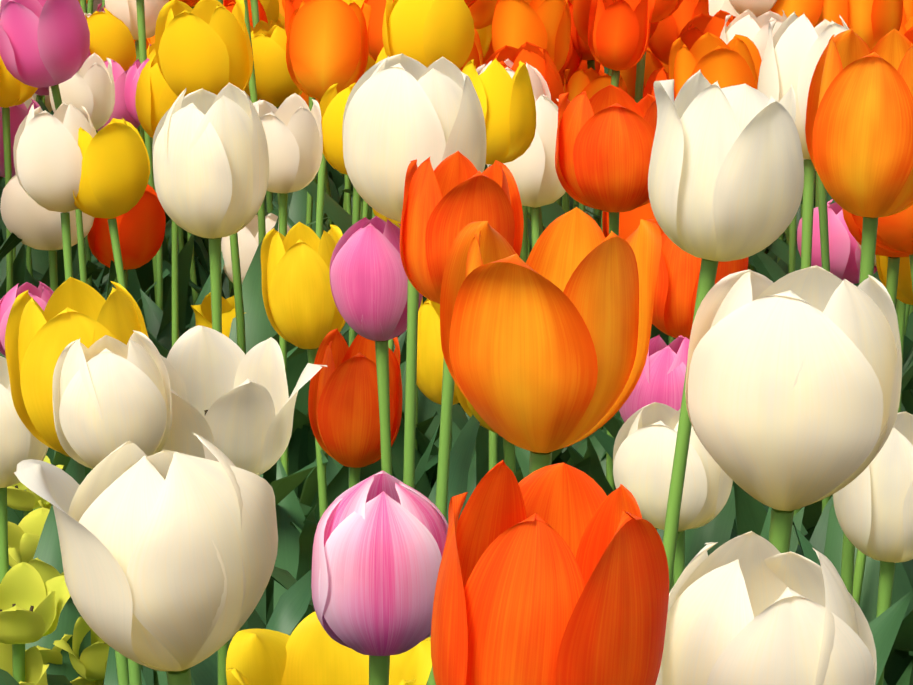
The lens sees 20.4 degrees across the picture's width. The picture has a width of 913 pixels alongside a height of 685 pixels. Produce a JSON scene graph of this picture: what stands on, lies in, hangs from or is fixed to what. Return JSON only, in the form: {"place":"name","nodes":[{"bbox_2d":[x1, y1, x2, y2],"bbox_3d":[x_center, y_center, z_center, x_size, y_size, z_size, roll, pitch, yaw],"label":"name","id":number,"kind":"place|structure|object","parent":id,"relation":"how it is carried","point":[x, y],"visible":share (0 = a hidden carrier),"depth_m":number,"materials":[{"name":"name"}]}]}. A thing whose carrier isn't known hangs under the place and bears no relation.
{"place":"outdoors","nodes":[
{"label":"outdoors","id":0,"kind":"place"},
{"bbox_2d":[86,0,101,12],"bbox_3d":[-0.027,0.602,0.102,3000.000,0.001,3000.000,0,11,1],"label":"soil","id":1,"kind":"structure","parent":0,"point":[96,3],"depth_m":10.10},
{"bbox_2d":[0,244,25,299],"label":"tulip leaf","id":2,"kind":"object","parent":1,"relation":"on","point":[19,262],"visible":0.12,"depth_m":1.96,"materials":[{"name":"green plant"}]},
{"bbox_2d":[0,99,40,261],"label":"tulip","id":3,"kind":"object","parent":1,"relation":"on","point":[19,113],"visible":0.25,"depth_m":1.97,"materials":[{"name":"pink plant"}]},
{"bbox_2d":[0,643,48,684],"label":"flower","id":4,"kind":"object","parent":1,"relation":"on","point":[35,669],"visible":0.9,"depth_m":1.22,"materials":[{"name":"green plant"}]},
{"bbox_2d":[0,281,55,520],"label":"pink tulip","id":5,"kind":"object","parent":1,"relation":"on","point":[41,294],"visible":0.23,"depth_m":1.72,"materials":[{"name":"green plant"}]},
{"bbox_2d":[8,507,49,566],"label":"tulip","id":6,"kind":"object","parent":1,"relation":"on","point":[32,522],"visible":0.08,"depth_m":1.46,"materials":[{"name":"yellow plant"}]},
{"bbox_2d":[0,562,69,682],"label":"flower","id":7,"kind":"object","parent":1,"relation":"on","point":[32,604],"visible":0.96,"depth_m":1.22,"materials":[{"name":"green plant"}]},
{"bbox_2d":[7,455,63,516],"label":"flower","id":8,"kind":"object","parent":1,"relation":"on","point":[22,497],"visible":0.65,"depth_m":1.57,"materials":[{"name":"yellow plant"}]},
{"bbox_2d":[8,533,63,582],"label":"flower","id":9,"kind":"object","parent":1,"relation":"on","point":[27,550],"visible":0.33,"depth_m":1.31,"materials":[{"name":"yellow plant"}]},
{"bbox_2d":[31,248,48,285],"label":"tulip leaf","id":10,"kind":"object","parent":1,"relation":"on","point":[40,263],"depth_m":2.32,"materials":[{"name":"green plant"}]},
{"bbox_2d":[0,356,90,684],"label":"white tulip","id":11,"kind":"object","parent":1,"relation":"on","point":[19,442],"visible":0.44,"depth_m":1.23,"materials":[{"name":"green plant"}]},
{"bbox_2d":[0,175,93,290],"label":"white tulip","id":12,"kind":"object","parent":1,"relation":"on","point":[29,221],"visible":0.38,"depth_m":1.85,"materials":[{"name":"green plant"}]},
{"bbox_2d":[0,56,94,292],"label":"tulip","id":13,"kind":"object","parent":1,"relation":"on","point":[14,91],"visible":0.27,"depth_m":1.92,"materials":[{"name":"yellow plant"}]},
{"bbox_2d":[25,634,71,664],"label":"flower","id":14,"kind":"object","parent":1,"relation":"on","point":[53,655],"visible":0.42,"depth_m":1.30,"materials":[{"name":"yellow plant"}]},
{"bbox_2d":[7,102,96,569],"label":"tulip","id":15,"kind":"object","parent":1,"relation":"on","point":[47,154],"visible":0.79,"depth_m":1.63,"materials":[{"name":"white plant"}]},
{"bbox_2d":[0,0,112,294],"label":"tulip","id":16,"kind":"object","parent":1,"relation":"on","point":[45,280],"depth_m":2.11,"materials":[{"name":"green plant"}]},
{"bbox_2d":[0,0,116,507],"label":"tulip","id":17,"kind":"object","parent":1,"relation":"on","point":[44,43],"visible":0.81,"depth_m":1.73,"materials":[{"name":"pink plant"}]},
{"bbox_2d":[5,277,148,684],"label":"yellow tulip","id":18,"kind":"object","parent":1,"relation":"on","point":[38,339],"visible":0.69,"depth_m":1.08,"materials":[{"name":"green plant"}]},
{"bbox_2d":[53,617,108,681],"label":"flower","id":19,"kind":"object","parent":1,"relation":"on","point":[90,662],"visible":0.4,"depth_m":1.29,"materials":[{"name":"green plant"}]},
{"bbox_2d":[24,59,150,298],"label":"tulip","id":20,"kind":"object","parent":1,"relation":"on","point":[120,111],"visible":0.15,"depth_m":2.10,"materials":[{"name":"pink plant"}]},
{"bbox_2d":[37,0,156,326],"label":"tulip","id":21,"kind":"object","parent":1,"relation":"on","point":[133,287],"visible":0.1,"depth_m":2.05,"materials":[{"name":"green plant"}]},
{"bbox_2d":[26,87,189,329],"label":"tulip","id":22,"kind":"object","parent":1,"relation":"on","point":[39,92],"visible":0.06,"depth_m":2.23,"materials":[{"name":"green plant"}]},
{"bbox_2d":[49,53,169,309],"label":"tulip","id":23,"kind":"object","parent":1,"relation":"on","point":[89,85],"visible":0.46,"depth_m":2.01,"materials":[{"name":"white plant"}]},
{"bbox_2d":[25,0,233,298],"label":"tulip","id":24,"kind":"object","parent":1,"relation":"on","point":[203,256],"visible":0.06,"depth_m":2.25,"materials":[{"name":"green plant"}]},
{"bbox_2d":[105,0,171,311],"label":"tulip","id":25,"kind":"object","parent":1,"relation":"on","point":[125,11],"visible":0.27,"depth_m":2.19,"materials":[{"name":"white plant"}]},
{"bbox_2d":[14,432,277,684],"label":"white tulip","id":26,"kind":"object","parent":1,"relation":"on","point":[168,559],"visible":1,"depth_m":0.64,"materials":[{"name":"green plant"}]},
{"bbox_2d":[87,184,223,329],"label":"orange tulip","id":27,"kind":"object","parent":1,"relation":"on","point":[141,224],"visible":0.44,"depth_m":1.89,"materials":[{"name":"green plant"}]},
{"bbox_2d":[85,7,226,310],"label":"tulip","id":28,"kind":"object","parent":1,"relation":"on","point":[111,36],"visible":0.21,"depth_m":2.12,"materials":[{"name":"yellow plant"}]},
{"bbox_2d":[46,83,268,684],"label":"white tulip","id":29,"kind":"object","parent":1,"relation":"on","point":[210,152],"visible":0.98,"depth_m":1.26,"materials":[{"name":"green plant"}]},
{"bbox_2d":[124,58,193,338],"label":"tulip","id":30,"kind":"object","parent":1,"relation":"on","point":[185,254],"visible":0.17,"depth_m":1.98,"materials":[{"name":"pink plant"}]},
{"bbox_2d":[0,325,326,684],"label":"tulip","id":31,"kind":"object","parent":1,"relation":"on","point":[233,402],"visible":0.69,"depth_m":1.12,"materials":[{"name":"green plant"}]},
{"bbox_2d":[147,41,192,330],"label":"tulip","id":32,"kind":"object","parent":1,"relation":"on","point":[151,52],"visible":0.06,"depth_m":2.17,"materials":[{"name":"green plant"}]},
{"bbox_2d":[52,330,311,684],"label":"white tulip","id":33,"kind":"object","parent":1,"relation":"on","point":[110,394],"visible":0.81,"depth_m":1.04,"materials":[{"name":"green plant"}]},
{"bbox_2d":[73,118,327,684],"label":"tulip","id":34,"kind":"object","parent":1,"relation":"on","point":[115,173],"visible":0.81,"depth_m":1.63,"materials":[{"name":"yellow plant"}]},
{"bbox_2d":[135,54,299,506],"bbox_3d":[-0.214,0.041,1.797,0.272,0.492,0.228,-4,12,-19],"label":"tulip","id":35,"kind":"object","parent":1,"relation":"on","point":[156,96],"visible":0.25,"depth_m":1.80,"materials":[{"name":"yellow plant"}]},
{"bbox_2d":[92,0,352,283],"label":"tulip","id":36,"kind":"object","parent":1,"relation":"on","point":[269,195],"visible":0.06,"depth_m":2.36,"materials":[{"name":"green plant"}]},
{"bbox_2d":[183,25,301,288],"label":"tulip","id":37,"kind":"object","parent":1,"relation":"on","point":[276,86],"visible":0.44,"depth_m":2.15,"materials":[{"name":"yellow plant"}]},
{"bbox_2d":[140,289,348,350],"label":"yellow tulip","id":38,"kind":"object","parent":1,"relation":"on","point":[153,311],"visible":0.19,"depth_m":1.93,"materials":[{"name":"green plant"}]},
{"bbox_2d":[146,0,405,506],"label":"tulip","id":39,"kind":"object","parent":1,"relation":"on","point":[204,44],"visible":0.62,"depth_m":1.73,"materials":[{"name":"yellow plant"}]},
{"bbox_2d":[223,0,344,215],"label":"tulip","id":40,"kind":"object","parent":1,"relation":"on","point":[229,5],"visible":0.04,"depth_m":2.49,"materials":[{"name":"orange plant"}]},
{"bbox_2d":[221,213,348,343],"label":"white tulip","id":41,"kind":"object","parent":1,"relation":"on","point":[248,243],"visible":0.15,"depth_m":2.02,"materials":[{"name":"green plant"}]},
{"bbox_2d":[244,0,344,352],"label":"tulip","id":42,"kind":"object","parent":1,"relation":"on","point":[261,211],"visible":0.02,"depth_m":1.95,"materials":[{"name":"green plant"}]},
{"bbox_2d":[147,0,452,516],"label":"tulip","id":43,"kind":"object","parent":1,"relation":"on","point":[327,45],"visible":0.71,"depth_m":1.74,"materials":[{"name":"orange plant"}]},
{"bbox_2d":[285,0,315,232],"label":"tulip","id":44,"kind":"object","parent":1,"relation":"on","point":[302,208],"visible":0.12,"depth_m":2.19,"materials":[{"name":"green plant"}]},
{"bbox_2d":[253,93,348,624],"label":"tulip","id":45,"kind":"object","parent":1,"relation":"on","point":[292,126],"visible":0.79,"depth_m":1.61,"materials":[{"name":"white plant"}]},
{"bbox_2d":[226,612,431,684],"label":"yellow tulip","id":46,"kind":"object","parent":1,"relation":"on","point":[309,651],"visible":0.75,"depth_m":0.96,"materials":[{"name":"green plant"}]},
{"bbox_2d":[269,0,393,217],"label":"tulip","id":47,"kind":"object","parent":1,"relation":"on","point":[376,45],"visible":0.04,"depth_m":2.03,"materials":[{"name":"orange plant"}]},
{"bbox_2d":[247,216,422,628],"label":"pink tulip","id":48,"kind":"object","parent":1,"relation":"on","point":[368,280],"visible":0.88,"depth_m":1.20,"materials":[{"name":"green plant"}]},
{"bbox_2d":[271,208,400,580],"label":"tulip","id":49,"kind":"object","parent":1,"relation":"on","point":[366,472],"visible":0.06,"depth_m":1.65,"materials":[{"name":"green plant"}]},
{"bbox_2d":[190,53,485,684],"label":"white tulip","id":50,"kind":"object","parent":1,"relation":"on","point":[401,111],"visible":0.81,"depth_m":1.15,"materials":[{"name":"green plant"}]},
{"bbox_2d":[266,83,439,616],"bbox_3d":[-0.062,0.063,1.724,0.119,0.473,0.278,5,12,26],"label":"tulip","id":51,"kind":"object","parent":1,"relation":"on","point":[332,105],"visible":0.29,"depth_m":1.71,"materials":[{"name":"yellow plant"}]},
{"bbox_2d":[308,328,401,487],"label":"orange tulip","id":52,"kind":"object","parent":1,"relation":"on","point":[343,408],"visible":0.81,"depth_m":1.39,"materials":[{"name":"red plant"}]},
{"bbox_2d":[291,408,437,476],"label":"leaf","id":53,"kind":"object","parent":1,"relation":"on","point":[300,419],"visible":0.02,"depth_m":1.75,"materials":[{"name":"green plant"}]},
{"bbox_2d":[311,470,447,684],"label":"tulip","id":54,"kind":"object","parent":1,"relation":"on","point":[379,543],"visible":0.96,"depth_m":0.75,"materials":[{"name":"pink plant"}]},
{"bbox_2d":[272,0,496,363],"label":"tulip","id":55,"kind":"object","parent":1,"relation":"on","point":[482,12],"visible":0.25,"depth_m":1.95,"materials":[{"name":"orange plant"}]},
{"bbox_2d":[299,0,474,514],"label":"tulip","id":56,"kind":"object","parent":1,"relation":"on","point":[427,33],"visible":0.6,"depth_m":1.73,"materials":[{"name":"yellow plant"}]},
{"bbox_2d":[304,0,476,412],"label":"tulip","id":57,"kind":"object","parent":1,"relation":"on","point":[339,216],"visible":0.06,"depth_m":1.86,"materials":[{"name":"green plant"}]},
{"bbox_2d":[261,222,563,635],"bbox_3d":[-0.040,0.142,1.495,0.222,0.411,0.221,3,11,16],"label":"yellow tulip","id":58,"kind":"object","parent":1,"relation":"on","point":[302,311],"visible":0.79,"depth_m":1.50,"materials":[{"name":"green plant"}]},
{"bbox_2d":[271,58,590,611],"bbox_3d":[-0.014,0.105,1.401,0.258,0.516,0.194,4,12,20],"label":"tulip","id":59,"kind":"object","parent":1,"relation":"on","point":[507,102],"visible":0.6,"depth_m":1.40,"materials":[{"name":"yellow plant"}]},
{"bbox_2d":[332,297,573,502],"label":"yellow tulip","id":60,"kind":"object","parent":1,"relation":"on","point":[430,357],"visible":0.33,"depth_m":1.55,"materials":[{"name":"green plant"}]},
{"bbox_2d":[400,151,523,684],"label":"red tulip","id":61,"kind":"object","parent":1,"relation":"on","point":[447,200],"visible":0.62,"depth_m":1.09,"materials":[{"name":"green plant"}]},
{"bbox_2d":[391,59,605,497],"bbox_3d":[0.052,0.043,1.797,0.240,0.489,0.229,-10,15,-43],"label":"tulip","id":62,"kind":"object","parent":1,"relation":"on","point":[539,88],"visible":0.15,"depth_m":1.78,"materials":[{"name":"white plant"}]},
{"bbox_2d":[452,94,565,485],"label":"tulip","id":63,"kind":"object","parent":1,"relation":"on","point":[532,169],"visible":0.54,"depth_m":1.61,"materials":[{"name":"white plant"}]},
{"bbox_2d":[402,42,623,483],"bbox_3d":[0.031,0.033,1.827,0.209,0.498,0.229,-10,15,-42],"label":"tulip","id":64,"kind":"object","parent":1,"relation":"on","point":[538,58],"visible":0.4,"depth_m":1.76,"materials":[{"name":"orange plant"}]},
{"bbox_2d":[492,0,570,464],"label":"tulip","id":65,"kind":"object","parent":1,"relation":"on","point":[542,24],"visible":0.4,"depth_m":1.82,"materials":[{"name":"orange plant"}]},
{"bbox_2d":[431,460,668,684],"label":"orange tulip","id":66,"kind":"object","parent":1,"relation":"on","point":[556,574],"visible":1,"depth_m":0.48,"materials":[{"name":"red plant"}]},
{"bbox_2d":[440,207,661,473],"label":"orange tulip","id":67,"kind":"object","parent":1,"relation":"on","point":[545,347],"visible":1,"depth_m":0.71,"materials":[{"name":"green plant"}]},
{"bbox_2d":[454,383,657,529],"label":"yellow tulip","id":68,"kind":"object","parent":1,"relation":"on","point":[508,447],"visible":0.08,"depth_m":1.31,"materials":[{"name":"green plant"}]},
{"bbox_2d":[559,38,581,83],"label":"tulip","id":69,"kind":"object","parent":1,"relation":"on","point":[573,61],"visible":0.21,"depth_m":2.08,"materials":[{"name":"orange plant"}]},
{"bbox_2d":[565,0,600,227],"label":"tulip","id":70,"kind":"object","parent":1,"relation":"on","point":[581,48],"visible":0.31,"depth_m":2.08,"materials":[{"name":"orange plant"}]},
{"bbox_2d":[528,0,654,429],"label":"tulip","id":71,"kind":"object","parent":1,"relation":"on","point":[618,34],"visible":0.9,"depth_m":1.91,"materials":[{"name":"orange plant"}]},
{"bbox_2d":[563,67,627,211],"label":"tulip","id":72,"kind":"object","parent":1,"relation":"on","point":[591,82],"visible":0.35,"depth_m":2.02,"materials":[{"name":"orange plant"}]},
{"bbox_2d":[562,203,656,489],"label":"orange tulip","id":73,"kind":"object","parent":1,"relation":"on","point":[629,222],"visible":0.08,"depth_m":1.77,"materials":[{"name":"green plant"}]},
{"bbox_2d":[541,0,682,429],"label":"tulip","id":74,"kind":"object","parent":1,"relation":"on","point":[662,10],"visible":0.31,"depth_m":1.97,"materials":[{"name":"orange plant"}]},
{"bbox_2d":[586,48,668,216],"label":"tulip","id":75,"kind":"object","parent":1,"relation":"on","point":[652,62],"visible":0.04,"depth_m":2.16,"materials":[{"name":"orange plant"}]},
{"bbox_2d":[528,0,766,345],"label":"tulip","id":76,"kind":"object","parent":1,"relation":"on","point":[581,11],"visible":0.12,"depth_m":2.01,"materials":[{"name":"orange plant"}]},
{"bbox_2d":[619,335,689,588],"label":"pink tulip","id":77,"kind":"object","parent":1,"relation":"on","point":[662,379],"visible":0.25,"depth_m":1.28,"materials":[{"name":"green plant"}]},
{"bbox_2d":[575,10,735,218],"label":"tulip","id":78,"kind":"object","parent":1,"relation":"on","point":[695,29],"visible":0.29,"depth_m":2.01,"materials":[{"name":"orange plant"}]},
{"bbox_2d":[643,66,674,343],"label":"tulip","id":79,"kind":"object","parent":1,"relation":"on","point":[660,74],"visible":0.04,"depth_m":1.94,"materials":[{"name":"orange plant"}]},
{"bbox_2d":[515,218,804,567],"bbox_3d":[0.109,0.150,1.369,0.168,0.442,0.280,0,11,1],"label":"orange tulip","id":80,"kind":"object","parent":1,"relation":"on","point":[676,290],"visible":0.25,"depth_m":1.34,"materials":[{"name":"orange plant"}]},
{"bbox_2d":[555,85,807,541],"bbox_3d":[0.097,0.076,1.629,0.236,0.488,0.250,0,11,1],"label":"tulip","id":81,"kind":"object","parent":1,"relation":"on","point":[604,141],"visible":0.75,"depth_m":1.52,"materials":[{"name":"orange plant"}]},
{"bbox_2d":[603,32,761,433],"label":"tulip","id":82,"kind":"object","parent":1,"relation":"on","point":[734,61],"visible":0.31,"depth_m":1.67,"materials":[{"name":"orange plant"}]},
{"bbox_2d":[613,402,771,584],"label":"white tulip","id":83,"kind":"object","parent":1,"relation":"on","point":[644,448],"visible":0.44,"depth_m":1.15,"materials":[{"name":"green plant"}]},
{"bbox_2d":[648,0,756,271],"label":"tulip","id":84,"kind":"object","parent":1,"relation":"on","point":[665,35],"visible":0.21,"depth_m":2.12,"materials":[{"name":"orange plant"}]},
{"bbox_2d":[673,158,815,534],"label":"tulip","id":85,"kind":"object","parent":1,"relation":"on","point":[792,241],"visible":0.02,"depth_m":1.82,"materials":[{"name":"green plant"}]},
{"bbox_2d":[593,171,912,587],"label":"tulip","id":86,"kind":"object","parent":1,"relation":"on","point":[606,441],"visible":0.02,"depth_m":1.55,"materials":[{"name":"green plant"}]},
{"bbox_2d":[604,11,912,684],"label":"tulip","id":87,"kind":"object","parent":1,"relation":"on","point":[796,45],"visible":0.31,"depth_m":1.43,"materials":[{"name":"white plant"}]},
{"bbox_2d":[729,0,800,269],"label":"tulip","id":88,"kind":"object","parent":1,"relation":"on","point":[756,8],"visible":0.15,"depth_m":2.06,"materials":[{"name":"white plant"}]},
{"bbox_2d":[655,531,876,684],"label":"white tulip","id":89,"kind":"object","parent":1,"relation":"on","point":[750,608],"visible":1,"depth_m":0.55,"materials":[{"name":"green plant"}]},
{"bbox_2d":[648,70,912,684],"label":"white tulip","id":90,"kind":"object","parent":1,"relation":"on","point":[726,175],"visible":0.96,"depth_m":0.94,"materials":[{"name":"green plant"}]},
{"bbox_2d":[685,265,901,552],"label":"white tulip","id":91,"kind":"object","parent":1,"relation":"on","point":[793,387],"visible":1,"depth_m":0.69,"materials":[{"name":"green plant"}]},
{"bbox_2d":[769,0,834,273],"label":"tulip","id":92,"kind":"object","parent":1,"relation":"on","point":[812,10],"visible":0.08,"depth_m":2.06,"materials":[{"name":"orange plant"}]},
{"bbox_2d":[720,9,909,390],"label":"tulip","id":93,"kind":"object","parent":1,"relation":"on","point":[749,24],"visible":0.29,"depth_m":1.95,"materials":[{"name":"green plant"}]},
{"bbox_2d":[730,208,912,684],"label":"tulip leaves","id":94,"kind":"object","parent":1,"relation":"on","point":[751,513],"visible":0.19,"depth_m":1.40,"materials":[{"name":"green plant"}]},
{"bbox_2d":[732,255,912,555],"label":"tulip","id":95,"kind":"object","parent":1,"relation":"on","point":[904,291],"visible":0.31,"depth_m":1.41,"materials":[{"name":"plant"}]},
{"bbox_2d":[748,16,912,281],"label":"tulip","id":96,"kind":"object","parent":1,"relation":"on","point":[774,270],"visible":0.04,"depth_m":2.00,"materials":[{"name":"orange plant"}]},
{"bbox_2d":[767,238,896,313],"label":"tulip leaves","id":97,"kind":"object","parent":1,"relation":"on","point":[778,247],"depth_m":2.05,"materials":[{"name":"green plant"}]},
{"bbox_2d":[752,27,912,495],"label":"tulip","id":98,"kind":"object","parent":1,"relation":"on","point":[760,268],"visible":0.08,"depth_m":1.92,"materials":[{"name":"green plant"}]},
{"bbox_2d":[792,205,912,684],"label":"tulip","id":99,"kind":"object","parent":1,"relation":"on","point":[894,232],"visible":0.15,"depth_m":1.26,"materials":[{"name":"orange plant"}]},
{"bbox_2d":[797,199,912,529],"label":"pink tulip","id":100,"kind":"object","parent":1,"relation":"on","point":[845,254],"visible":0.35,"depth_m":1.69,"materials":[{"name":"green plant"}]},
{"bbox_2d":[805,28,912,596],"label":"orange tulip","id":101,"kind":"object","parent":1,"relation":"on","point":[859,126],"visible":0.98,"depth_m":1.04,"materials":[{"name":"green plant"}]},
{"bbox_2d":[823,0,906,411],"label":"tulip","id":102,"kind":"object","parent":1,"relation":"on","point":[871,23],"visible":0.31,"depth_m":1.83,"materials":[{"name":"orange plant"}]},
{"bbox_2d":[833,411,912,684],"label":"white tulip","id":103,"kind":"object","parent":1,"relation":"on","point":[873,504],"visible":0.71,"depth_m":1.03,"materials":[{"name":"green plant"}]},
{"bbox_2d":[857,242,905,412],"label":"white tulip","id":104,"kind":"object","parent":1,"relation":"on","point":[901,308],"visible":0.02,"depth_m":1.70,"materials":[{"name":"green plant"}]},
{"bbox_2d":[891,559,912,658],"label":"tulip leaves","id":105,"kind":"object","parent":1,"relation":"on","point":[902,586],"visible":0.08,"depth_m":1.59,"materials":[{"name":"green plant"}]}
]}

